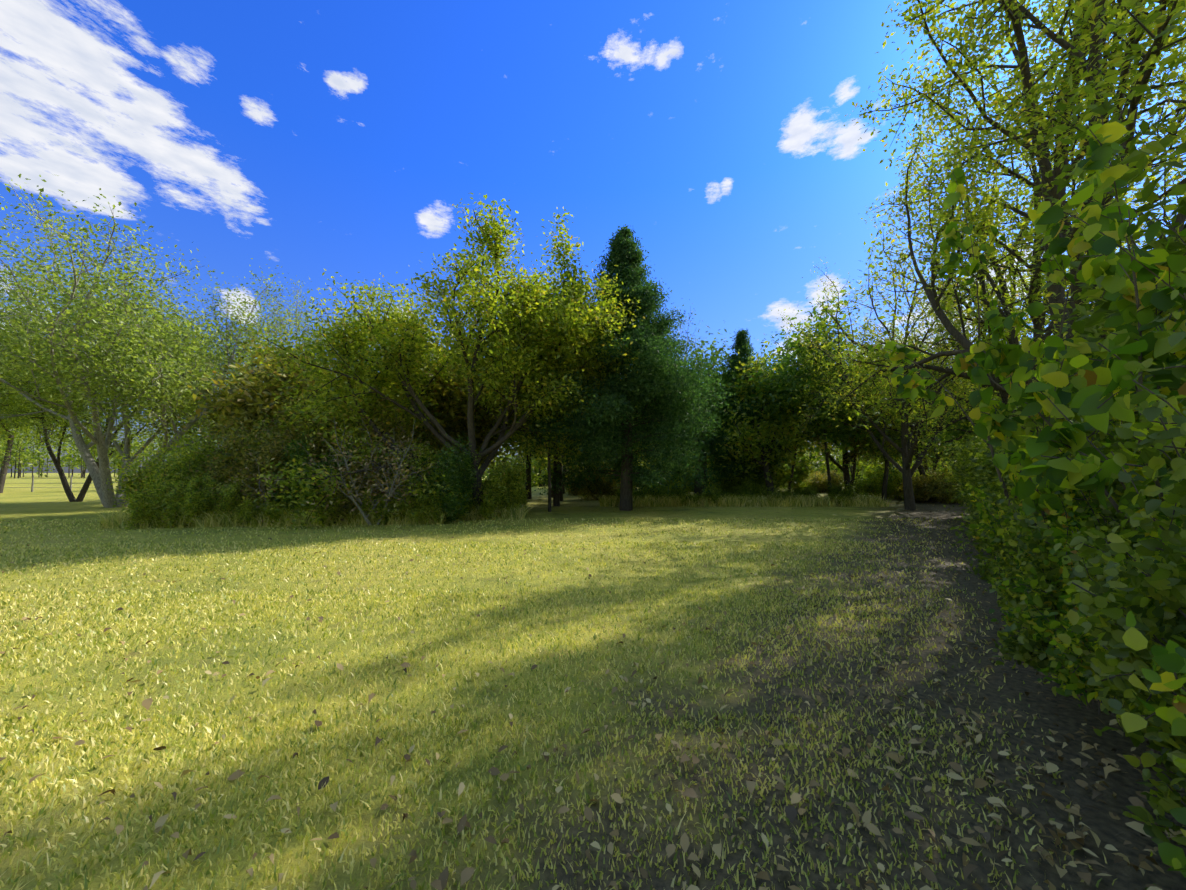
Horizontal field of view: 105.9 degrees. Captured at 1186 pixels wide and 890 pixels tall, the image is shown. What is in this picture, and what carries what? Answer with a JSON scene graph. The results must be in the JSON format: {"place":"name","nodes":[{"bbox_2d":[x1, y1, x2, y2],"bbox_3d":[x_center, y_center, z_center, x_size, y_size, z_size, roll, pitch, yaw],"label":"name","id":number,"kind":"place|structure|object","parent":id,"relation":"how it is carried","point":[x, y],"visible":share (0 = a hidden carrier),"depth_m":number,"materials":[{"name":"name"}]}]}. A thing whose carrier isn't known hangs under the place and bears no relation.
{"place":"outdoors","nodes":[
{"label":"outdoors","id":0,"kind":"place"},
{"bbox_2d":[0,493,1115,889],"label":"grass","id":1,"kind":"structure","parent":0,"point":[210,521],"depth_m":3.11,"materials":[{"name":"green plant"}]},
{"bbox_2d":[0,473,1185,889],"bbox_3d":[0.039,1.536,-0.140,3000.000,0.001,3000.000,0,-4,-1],"label":"ground","id":2,"kind":"structure","parent":0,"point":[24,505],"depth_m":2.92,"materials":[{"name":"green plant"}]},
{"bbox_2d":[0,311,94,492],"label":"tree","id":3,"kind":"object","parent":2,"relation":"on","point":[3,471],"visible":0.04,"depth_m":33.87,"materials":[{"name":"green plant"}]},
{"bbox_2d":[0,282,207,501],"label":"tree","id":4,"kind":"object","parent":2,"relation":"on","point":[67,488],"visible":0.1,"depth_m":23.31,"materials":[{"name":"green plant"}]},
{"bbox_2d":[0,425,216,477],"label":"treeline","id":5,"kind":"object","parent":2,"relation":"on","point":[19,465],"visible":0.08,"depth_m":130.66,"materials":[{"name":"green plant"}]},
{"bbox_2d":[118,487,168,529],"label":"bush","id":6,"kind":"object","parent":2,"relation":"on","point":[137,507],"visible":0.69,"depth_m":12.29,"materials":[{"name":"green plant"}]},
{"bbox_2d":[106,432,209,516],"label":"shrub","id":7,"kind":"object","parent":2,"relation":"on","point":[145,477],"visible":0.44,"depth_m":13.16,"materials":[{"name":"green plant"}]},
{"bbox_2d":[137,473,186,528],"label":"bush","id":8,"kind":"object","parent":2,"relation":"on","point":[172,508],"visible":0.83,"depth_m":12.46,"materials":[{"name":"green plant"}]},
{"bbox_2d":[0,173,342,507],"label":"tree","id":9,"kind":"object","parent":2,"relation":"on","point":[102,359],"visible":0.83,"depth_m":17.57,"materials":[{"name":"green plant"}]},
{"bbox_2d":[175,471,222,527],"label":"bush","id":10,"kind":"object","parent":2,"relation":"on","point":[192,503],"visible":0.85,"depth_m":12.63,"materials":[{"name":"green plant"}]},
{"bbox_2d":[172,474,227,526],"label":"shrub","id":11,"kind":"object","parent":2,"relation":"on","point":[213,484],"visible":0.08,"depth_m":13.05,"materials":[{"name":"green plant"}]},
{"bbox_2d":[113,308,304,457],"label":"tree","id":12,"kind":"object","parent":2,"relation":"on","point":[180,426],"visible":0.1,"depth_m":23.50,"materials":[{"name":"green plant"}]},
{"bbox_2d":[147,421,272,490],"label":"shrub","id":13,"kind":"object","parent":2,"relation":"on","point":[201,456],"visible":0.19,"depth_m":14.61,"materials":[{"name":"green plant"}]},
{"bbox_2d":[211,473,252,525],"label":"bush","id":14,"kind":"object","parent":2,"relation":"on","point":[231,501],"visible":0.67,"depth_m":12.78,"materials":[{"name":"green plant"}]},
{"bbox_2d":[199,459,265,514],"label":"shrub","id":15,"kind":"object","parent":2,"relation":"on","point":[227,474],"visible":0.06,"depth_m":13.29,"materials":[{"name":"green plant"}]},
{"bbox_2d":[186,415,290,495],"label":"shrub","id":16,"kind":"object","parent":2,"relation":"on","point":[236,442],"visible":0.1,"depth_m":13.93,"materials":[{"name":"green plant"}]},
{"bbox_2d":[196,407,290,482],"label":"shrub","id":17,"kind":"object","parent":2,"relation":"on","point":[265,424],"visible":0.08,"depth_m":15.41,"materials":[{"name":"green plant"}]},
{"bbox_2d":[148,321,353,454],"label":"tree","id":18,"kind":"object","parent":2,"relation":"on","point":[255,402],"visible":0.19,"depth_m":16.73,"materials":[{"name":"green plant"}]},
{"bbox_2d":[232,491,271,525],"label":"bush","id":19,"kind":"object","parent":2,"relation":"on","point":[248,509],"visible":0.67,"depth_m":12.67,"materials":[{"name":"green plant"}]},
{"bbox_2d":[212,425,315,522],"bbox_3d":[-9.836,0.927,13.892,2.844,3.100,3.373,-1,-4,21],"label":"bare shrub","id":20,"kind":"object","parent":2,"relation":"on","point":[260,487],"visible":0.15,"depth_m":12.97,"materials":[{"name":"plant"}]},
{"bbox_2d":[231,427,326,521],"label":"shrub","id":21,"kind":"object","parent":2,"relation":"on","point":[267,448],"visible":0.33,"depth_m":13.32,"materials":[{"name":"green plant"}]},
{"bbox_2d":[260,493,302,526],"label":"bush","id":22,"kind":"object","parent":2,"relation":"on","point":[267,510],"visible":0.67,"depth_m":12.81,"materials":[{"name":"green plant"}]},
{"bbox_2d":[234,383,332,479],"bbox_3d":[-10.084,0.996,14.952,3.487,6.270,3.129,-3,-4,36],"label":"shrub","id":23,"kind":"object","parent":2,"relation":"on","point":[293,428],"visible":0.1,"depth_m":14.76,"materials":[{"name":"green plant"}]},
{"bbox_2d":[187,273,382,445],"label":"tree","id":24,"kind":"object","parent":2,"relation":"on","point":[280,318],"visible":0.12,"depth_m":23.01,"materials":[{"name":"green plant"}]},
{"bbox_2d":[268,423,358,515],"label":"shrub","id":25,"kind":"object","parent":2,"relation":"on","point":[303,452],"visible":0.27,"depth_m":13.47,"materials":[{"name":"green plant"}]},
{"bbox_2d":[310,491,348,525],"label":"bush","id":26,"kind":"object","parent":2,"relation":"on","point":[331,507],"visible":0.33,"depth_m":12.93,"materials":[{"name":"green plant"}]},
{"bbox_2d":[334,481,375,525],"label":"bush","id":27,"kind":"object","parent":2,"relation":"on","point":[362,507],"visible":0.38,"depth_m":13.08,"materials":[{"name":"green plant"}]},
{"bbox_2d":[318,455,397,525],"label":"shrub","id":28,"kind":"object","parent":2,"relation":"on","point":[346,504],"visible":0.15,"depth_m":13.11,"materials":[{"name":"green plant"}]},
{"bbox_2d":[315,399,407,475],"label":"shrub","id":29,"kind":"object","parent":2,"relation":"on","point":[380,427],"visible":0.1,"depth_m":14.76,"materials":[{"name":"green plant"}]},
{"bbox_2d":[361,489,396,525],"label":"bush","id":30,"kind":"object","parent":2,"relation":"on","point":[380,508],"visible":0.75,"depth_m":13.06,"materials":[{"name":"green plant"}]},
{"bbox_2d":[295,401,475,524],"bbox_3d":[-6.079,0.642,13.407,4.541,3.513,4.037,0,-4,-1],"label":"bare shrub","id":31,"kind":"object","parent":2,"relation":"on","point":[391,493],"visible":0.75,"depth_m":12.87,"materials":[{"name":"grey plant"}]},
{"bbox_2d":[341,394,441,476],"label":"shrub","id":32,"kind":"object","parent":2,"relation":"on","point":[401,431],"visible":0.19,"depth_m":15.05,"materials":[{"name":"green plant"}]},
{"bbox_2d":[373,447,415,506],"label":"shrub","id":33,"kind":"object","parent":2,"relation":"on","point":[390,477],"visible":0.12,"depth_m":13.98,"materials":[{"name":"green plant"}]},
{"bbox_2d":[358,315,450,453],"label":"tree","id":34,"kind":"object","parent":2,"relation":"on","point":[417,429],"visible":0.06,"depth_m":18.38,"materials":[{"name":"green plant"}]},
{"bbox_2d":[389,489,424,521],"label":"bush","id":35,"kind":"object","parent":2,"relation":"on","point":[401,506],"visible":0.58,"depth_m":13.22,"materials":[{"name":"green plant"}]},
{"bbox_2d":[409,485,443,524],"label":"bush","id":36,"kind":"object","parent":2,"relation":"on","point":[433,504],"visible":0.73,"depth_m":13.23,"materials":[{"name":"green plant"}]},
{"bbox_2d":[213,192,646,529],"bbox_3d":[-4.605,-1.931,16.205,13.348,10.714,9.814,0,-4,-1],"label":"tree","id":37,"kind":"object","parent":2,"relation":"on","point":[398,357],"visible":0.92,"depth_m":14.39,"materials":[{"name":"green plant"}]},
{"bbox_2d":[405,417,468,465],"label":"shrub","id":38,"kind":"object","parent":2,"relation":"on","point":[433,441],"visible":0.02,"depth_m":16.53,"materials":[{"name":"green plant"}]},
{"bbox_2d":[397,437,479,519],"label":"shrub","id":39,"kind":"object","parent":2,"relation":"on","point":[422,451],"visible":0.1,"depth_m":14.11,"materials":[{"name":"green plant"}]},
{"bbox_2d":[407,432,482,524],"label":"shrub","id":40,"kind":"object","parent":2,"relation":"on","point":[463,478],"visible":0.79,"depth_m":13.74,"materials":[{"name":"green plant"}]},
{"bbox_2d":[373,310,522,502],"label":"tree","id":41,"kind":"object","parent":2,"relation":"on","point":[453,416],"visible":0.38,"depth_m":18.63,"materials":[{"name":"green plant"}]},
{"bbox_2d":[439,467,471,521],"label":"bush","id":42,"kind":"object","parent":2,"relation":"on","point":[458,516],"visible":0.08,"depth_m":14.04,"materials":[{"name":"green plant"}]},
{"bbox_2d":[476,454,528,519],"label":"shrub","id":43,"kind":"object","parent":2,"relation":"on","point":[499,481],"visible":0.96,"depth_m":14.73,"materials":[{"name":"green plant"}]},
{"bbox_2d":[488,437,562,498],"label":"tree","id":44,"kind":"object","parent":2,"relation":"on","point":[528,472],"depth_m":25.91,"materials":[{"name":"green plant"}]},
{"bbox_2d":[492,206,605,511],"bbox_3d":[-1.705,-3.258,17.683,5.128,11.748,3.922,3,-4,-38],"label":"slender tree","id":45,"kind":"object","parent":2,"relation":"on","point":[567,265],"visible":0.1,"depth_m":17.22,"materials":[{"name":"green plant"}]},
{"bbox_2d":[500,380,603,467],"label":"tree","id":46,"kind":"object","parent":2,"relation":"on","point":[544,463],"visible":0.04,"depth_m":23.33,"materials":[{"name":"green plant"}]},
{"bbox_2d":[509,393,615,506],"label":"tree","id":47,"kind":"object","parent":2,"relation":"on","point":[556,498],"depth_m":20.29,"materials":[{"name":"green plant"}]},
{"bbox_2d":[0,503,1185,889],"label":"fallen leaves","id":48,"kind":"object","parent":2,"relation":"on","point":[1106,765],"visible":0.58,"depth_m":2.14,"materials":[{"name":"brown plant"}]},
{"bbox_2d":[577,463,619,500],"bbox_3d":[0.511,2.252,25.206,2.995,2.500,2.859,0,-4,-1],"label":"understory","id":49,"kind":"object","parent":2,"relation":"on","point":[589,492],"visible":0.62,"depth_m":24.66,"materials":[{"name":"green plant"}]},
{"bbox_2d":[512,224,742,510],"bbox_3d":[1.496,-3.281,18.768,9.139,11.896,9.165,0,-4,-1],"label":"conifer tree","id":50,"kind":"object","parent":2,"relation":"on","point":[659,388],"visible":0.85,"depth_m":17.16,"materials":[{"name":"green plant"}]},
{"bbox_2d":[646,482,669,504],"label":"bush","id":51,"kind":"object","parent":2,"relation":"on","point":[656,493],"visible":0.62,"depth_m":21.07,"materials":[{"name":"green plant"}]},
{"bbox_2d":[675,491,705,505],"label":"bush","id":52,"kind":"object","parent":2,"relation":"on","point":[696,495],"visible":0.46,"depth_m":20.33,"materials":[{"name":"green plant"}]},
{"bbox_2d":[637,320,768,494],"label":"tree","id":53,"kind":"object","parent":2,"relation":"on","point":[725,425],"visible":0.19,"depth_m":24.60,"materials":[{"name":"green plant"}]},
{"bbox_2d":[700,481,722,505],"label":"bush","id":54,"kind":"object","parent":2,"relation":"on","point":[712,492],"visible":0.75,"depth_m":20.50,"materials":[{"name":"green plant"}]},
{"bbox_2d":[478,443,959,486],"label":"woods","id":55,"kind":"object","parent":2,"relation":"on","point":[858,475],"depth_m":51.05,"materials":[{"name":"green plant"}]},
{"bbox_2d":[690,328,800,487],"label":"conifer tree","id":56,"kind":"object","parent":2,"relation":"on","point":[741,338],"visible":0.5,"depth_m":23.94,"materials":[{"name":"green plant"}]},
{"bbox_2d":[713,462,794,498],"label":"bush","id":57,"kind":"object","parent":2,"relation":"on","point":[735,483],"visible":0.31,"depth_m":23.70,"materials":[{"name":"green plant"}]},
{"bbox_2d":[736,477,771,500],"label":"bush","id":58,"kind":"object","parent":2,"relation":"on","point":[759,491],"visible":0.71,"depth_m":21.22,"materials":[{"name":"green plant"}]},
{"bbox_2d":[709,339,826,493],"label":"tree","id":59,"kind":"object","parent":2,"relation":"on","point":[755,438],"visible":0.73,"depth_m":22.25,"materials":[{"name":"green plant"}]},
{"bbox_2d":[755,310,835,488],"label":"tree","id":60,"kind":"object","parent":2,"relation":"on","point":[776,371],"visible":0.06,"depth_m":26.37,"materials":[{"name":"green plant"}]},
{"bbox_2d":[775,453,816,492],"bbox_3d":[13.533,2.109,29.851,3.144,3.804,2.438,0,-4,-1],"label":"understory","id":61,"kind":"object","parent":2,"relation":"on","point":[806,476],"visible":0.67,"depth_m":29.55,"materials":[{"name":"green plant"}]},
{"bbox_2d":[742,341,863,491],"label":"tree","id":62,"kind":"object","parent":2,"relation":"on","point":[793,466],"visible":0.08,"depth_m":22.29,"materials":[{"name":"green plant"}]},
{"bbox_2d":[792,479,821,498],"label":"bush","id":63,"kind":"object","parent":2,"relation":"on","point":[807,490],"visible":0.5,"depth_m":21.29,"materials":[{"name":"green plant"}]},
{"bbox_2d":[802,468,843,492],"bbox_3d":[17.602,2.886,34.575,3.737,2.294,3.615,0,-4,-1],"label":"understory","id":64,"kind":"object","parent":2,"relation":"on","point":[819,480],"visible":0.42,"depth_m":33.80,"materials":[{"name":"green plant"}]},
{"bbox_2d":[734,281,930,491],"bbox_3d":[11.908,-2.265,22.859,8.207,10.406,8.832,-2,-4,30],"label":"tree","id":65,"kind":"object","parent":2,"relation":"on","point":[777,378],"visible":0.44,"depth_m":21.74,"materials":[{"name":"green plant"}]},
{"bbox_2d":[822,479,853,498],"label":"bush","id":66,"kind":"object","parent":2,"relation":"on","point":[839,490],"visible":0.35,"depth_m":20.98,"materials":[{"name":"green plant"}]},
{"bbox_2d":[802,424,894,488],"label":"tree","id":67,"kind":"object","parent":2,"relation":"on","point":[845,468],"visible":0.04,"depth_m":25.42,"materials":[{"name":"green plant"}]},
{"bbox_2d":[839,480,871,501],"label":"bush","id":68,"kind":"object","parent":2,"relation":"on","point":[856,492],"visible":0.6,"depth_m":20.97,"materials":[{"name":"green plant"}]},
{"bbox_2d":[811,344,908,487],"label":"tree","id":69,"kind":"object","parent":2,"relation":"on","point":[853,471],"depth_m":25.19,"materials":[{"name":"green plant"}]},
{"bbox_2d":[854,468,891,496],"bbox_3d":[18.246,2.545,28.824,2.570,2.443,2.489,-3,-5,42],"label":"understory","id":70,"kind":"object","parent":2,"relation":"on","point":[868,488],"visible":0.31,"depth_m":28.61,"materials":[{"name":"green plant"}]},
{"bbox_2d":[864,465,919,498],"bbox_3d":[18.423,2.365,26.759,3.764,2.341,3.472,0,-4,-1],"label":"understory","id":71,"kind":"object","parent":2,"relation":"on","point":[879,481],"visible":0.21,"depth_m":26.79,"materials":[{"name":"green plant"}]},
{"bbox_2d":[847,373,937,501],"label":"tree","id":72,"kind":"object","parent":2,"relation":"on","point":[892,434],"visible":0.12,"depth_m":23.73,"materials":[{"name":"green plant"}]},
{"bbox_2d":[771,217,1043,510],"bbox_3d":[12.827,-3.249,18.573,9.739,11.878,10.174,-3,-4,38],"label":"tree","id":73,"kind":"object","parent":2,"relation":"on","point":[907,451],"visible":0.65,"depth_m":18.18,"materials":[{"name":"green plant"}]},
{"bbox_2d":[857,327,971,501],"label":"tree","id":74,"kind":"object","parent":2,"relation":"on","point":[920,467],"visible":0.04,"depth_m":23.75,"materials":[{"name":"green plant"}]},
{"bbox_2d":[887,470,955,499],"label":"bush","id":75,"kind":"object","parent":2,"relation":"on","point":[895,482],"visible":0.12,"depth_m":25.37,"materials":[{"name":"green plant"}]},
{"bbox_2d":[889,470,966,502],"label":"bush","id":76,"kind":"object","parent":2,"relation":"on","point":[931,489],"visible":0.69,"depth_m":22.38,"materials":[{"name":"green plant"}]},
{"bbox_2d":[922,421,965,469],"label":"woods tree","id":77,"kind":"object","parent":2,"relation":"on","point":[937,460],"visible":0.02,"depth_m":42.23,"materials":[{"name":"green plant"}]},
{"bbox_2d":[943,425,973,512],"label":"shrub","id":78,"kind":"object","parent":2,"relation":"on","point":[957,493],"depth_m":14.79,"materials":[{"name":"green plant"}]},
{"bbox_2d":[945,433,972,509],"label":"shrub","id":79,"kind":"object","parent":2,"relation":"on","point":[952,467],"visible":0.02,"depth_m":15.32,"materials":[{"name":"green plant"}]},
{"bbox_2d":[931,328,1020,478],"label":"woods tree","id":80,"kind":"object","parent":2,"relation":"on","point":[966,428],"visible":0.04,"depth_m":24.28,"materials":[{"name":"green plant"}]},
{"bbox_2d":[960,483,994,553],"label":"shrub","id":81,"kind":"object","parent":2,"relation":"on","point":[969,490],"depth_m":8.69,"materials":[{"name":"green plant"}]},
{"bbox_2d":[965,436,1009,533],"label":"shrub","id":82,"kind":"object","parent":2,"relation":"on","point":[979,442],"depth_m":8.13,"materials":[{"name":"green plant"}]},
{"bbox_2d":[944,428,1031,527],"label":"shrub","id":83,"kind":"object","parent":2,"relation":"on","point":[965,462],"visible":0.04,"depth_m":10.04,"materials":[{"name":"green plant"}]},
{"bbox_2d":[965,487,1021,581],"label":"shrub","id":84,"kind":"object","parent":2,"relation":"on","point":[984,568],"depth_m":6.39,"materials":[{"name":"green plant"}]},
{"bbox_2d":[949,417,1041,569],"bbox_3d":[6.854,0.877,6.676,2.329,2.862,1.972,0,-4,-1],"label":"shrub","id":85,"kind":"object","parent":2,"relation":"on","point":[987,459],"depth_m":7.07,"materials":[{"name":"green plant"}]},
{"bbox_2d":[806,46,1185,454],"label":"tree","id":86,"kind":"object","parent":2,"relation":"on","point":[1037,324],"visible":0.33,"depth_m":12.91,"materials":[{"name":"green plant"}]},
{"bbox_2d":[867,167,1137,525],"bbox_3d":[4.018,-0.484,4.329,1.370,4.624,2.344,0,-4,-1],"label":"tree","id":87,"kind":"object","parent":2,"relation":"on","point":[998,422],"visible":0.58,"depth_m":4.06,"materials":[{"name":"green plant"}]},
{"bbox_2d":[823,0,1185,456],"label":"tree","id":88,"kind":"object","parent":2,"relation":"on","point":[1090,33],"visible":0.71,"depth_m":8.10,"materials":[{"name":"green plant"}]},
{"bbox_2d":[897,189,1139,469],"bbox_3d":[18.524,-4.134,20.446,9.229,13.900,9.862,0,-4,-1],"label":"tree","id":89,"kind":"object","parent":2,"relation":"on","point":[998,394],"visible":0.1,"depth_m":20.73,"materials":[{"name":"green plant"}]},
{"bbox_2d":[860,117,1179,416],"bbox_3d":[14.333,-4.767,16.242,7.907,14.686,12.113,-3,-5,40],"label":"tree","id":90,"kind":"object","parent":2,"relation":"on","point":[983,287],"visible":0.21,"depth_m":15.91,"materials":[{"name":"green plant"}]},
{"bbox_2d":[987,496,1084,624],"bbox_3d":[4.713,1.196,4.282,1.663,1.757,1.220,0,-4,-1],"label":"shrub","id":91,"kind":"object","parent":2,"relation":"on","point":[1015,572],"depth_m":4.31,"materials":[{"name":"green plant"}]},
{"bbox_2d":[967,486,1113,632],"bbox_3d":[4.130,1.139,3.832,1.225,1.795,1.182,0,-4,-1],"label":"shrub","id":92,"kind":"object","parent":2,"relation":"on","point":[984,516],"visible":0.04,"depth_m":4.10,"materials":[{"name":"green plant"}]},
{"bbox_2d":[975,480,1114,628],"bbox_3d":[4.364,1.093,4.285,0.856,1.665,1.346,0,-4,-1],"label":"shrub","id":93,"kind":"object","parent":2,"relation":"on","point":[984,535],"visible":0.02,"depth_m":4.52,"materials":[{"name":"green plant"}]},
{"bbox_2d":[984,512,1129,716],"bbox_3d":[3.325,1.115,2.908,1.027,1.317,0.840,0,-4,-1],"label":"shrub","id":94,"kind":"object","parent":2,"relation":"on","point":[1023,646],"visible":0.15,"depth_m":3.07,"materials":[{"name":"green plant"}]},
{"bbox_2d":[950,121,1185,576],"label":"tree","id":95,"kind":"object","parent":2,"relation":"on","point":[1138,297],"visible":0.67,"depth_m":2.88,"materials":[{"name":"green plant"}]},
{"bbox_2d":[999,457,1185,770],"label":"shrub","id":96,"kind":"object","parent":2,"relation":"on","point":[1073,685],"visible":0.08,"depth_m":2.65,"materials":[{"name":"green plant"}]},
{"bbox_2d":[1000,375,1185,621],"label":"shrub","id":97,"kind":"object","parent":2,"relation":"on","point":[1115,517],"visible":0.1,"depth_m":3.14,"materials":[{"name":"green plant"}]},
{"bbox_2d":[1027,22,1185,493],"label":"tree","id":98,"kind":"object","parent":2,"relation":"on","point":[1102,313],"visible":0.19,"depth_m":3.91,"materials":[{"name":"green plant"}]},
{"bbox_2d":[1033,284,1185,766],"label":"shrub","id":99,"kind":"object","parent":2,"relation":"on","point":[1155,444],"visible":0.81,"depth_m":1.79,"materials":[{"name":"green plant"}]},
{"bbox_2d":[1044,520,1185,888],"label":"shrub","id":100,"kind":"object","parent":2,"relation":"on","point":[1167,798],"visible":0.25,"depth_m":1.83,"materials":[{"name":"green plant"}]},
{"bbox_2d":[1120,610,1185,877],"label":"shrub","id":101,"kind":"object","parent":2,"relation":"on","point":[1170,657],"visible":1,"depth_m":1.05,"materials":[{"name":"green plant"}]},
{"bbox_2d":[0,0,1185,472],"label":"sky","id":102,"kind":"structure","parent":0,"point":[306,137],"materials":[{"name":"blue"}]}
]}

